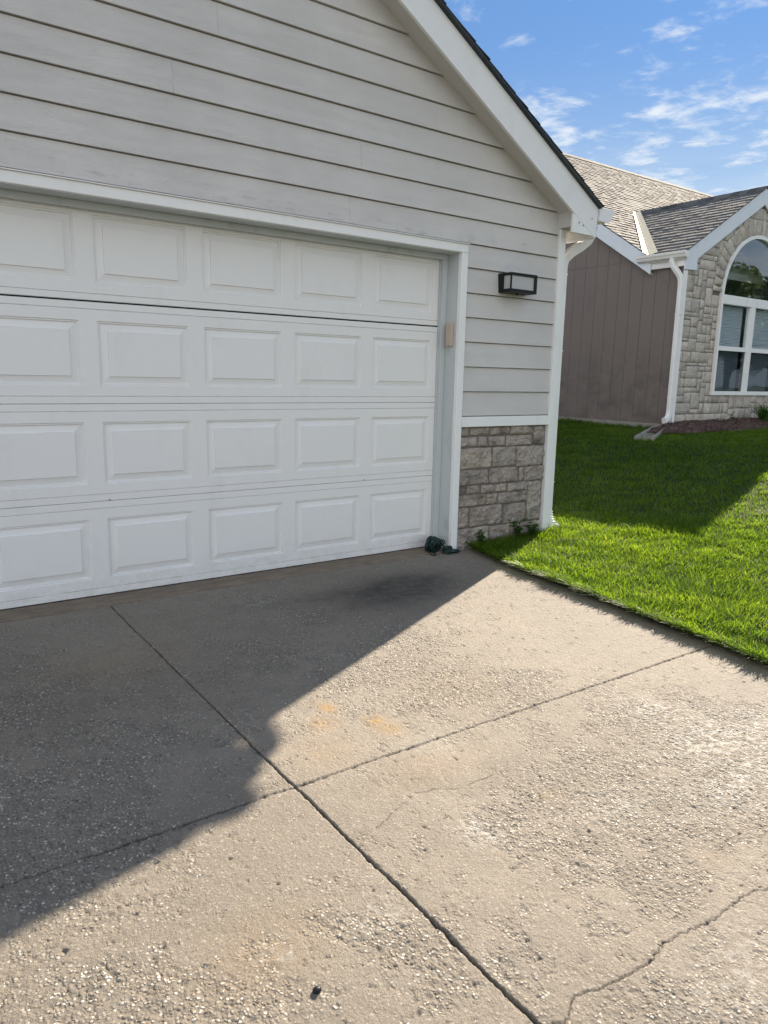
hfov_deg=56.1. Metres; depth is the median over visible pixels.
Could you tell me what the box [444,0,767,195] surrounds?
sky
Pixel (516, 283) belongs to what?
wall lamp
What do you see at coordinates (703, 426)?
mulch
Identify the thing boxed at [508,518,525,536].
weed
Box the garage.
[0,0,614,610]
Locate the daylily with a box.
[749,402,767,420]
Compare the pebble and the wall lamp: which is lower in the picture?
the pebble
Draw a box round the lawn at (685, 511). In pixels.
[473,422,767,665]
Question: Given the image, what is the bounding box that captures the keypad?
[445,323,453,345]
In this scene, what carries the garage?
on the ground
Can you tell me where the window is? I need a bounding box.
[709,235,767,394]
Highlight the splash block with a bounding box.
[634,426,662,440]
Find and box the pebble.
[312,986,321,993]
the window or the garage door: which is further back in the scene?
the window
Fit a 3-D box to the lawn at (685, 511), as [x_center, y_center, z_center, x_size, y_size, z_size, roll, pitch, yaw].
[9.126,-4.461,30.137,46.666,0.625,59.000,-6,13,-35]
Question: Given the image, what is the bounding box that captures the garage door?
[0,197,439,610]
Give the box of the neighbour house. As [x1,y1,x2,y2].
[558,153,767,426]
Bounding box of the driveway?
[0,548,767,1023]
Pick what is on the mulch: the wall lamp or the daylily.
the daylily
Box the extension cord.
[425,536,459,555]
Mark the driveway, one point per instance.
(470, 786)
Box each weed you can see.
[476,529,488,543]
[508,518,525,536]
[525,518,538,533]
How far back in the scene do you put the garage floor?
4.28 m
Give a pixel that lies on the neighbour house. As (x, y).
(666, 313)
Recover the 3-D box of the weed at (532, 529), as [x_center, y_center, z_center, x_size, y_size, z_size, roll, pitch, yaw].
[1.173,0.136,5.673,0.114,0.169,0.147,-6,13,-35]
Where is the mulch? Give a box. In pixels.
[637,417,767,433]
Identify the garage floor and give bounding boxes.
[0,547,442,622]
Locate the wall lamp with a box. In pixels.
[498,272,537,295]
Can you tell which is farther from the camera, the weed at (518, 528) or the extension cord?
the weed at (518, 528)
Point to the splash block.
(653, 437)
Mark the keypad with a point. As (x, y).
(449, 333)
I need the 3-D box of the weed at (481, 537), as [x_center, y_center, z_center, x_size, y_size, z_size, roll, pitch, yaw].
[0.738,0.197,5.412,0.080,0.128,0.148,-3,12,-23]
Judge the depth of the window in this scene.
11.56 m

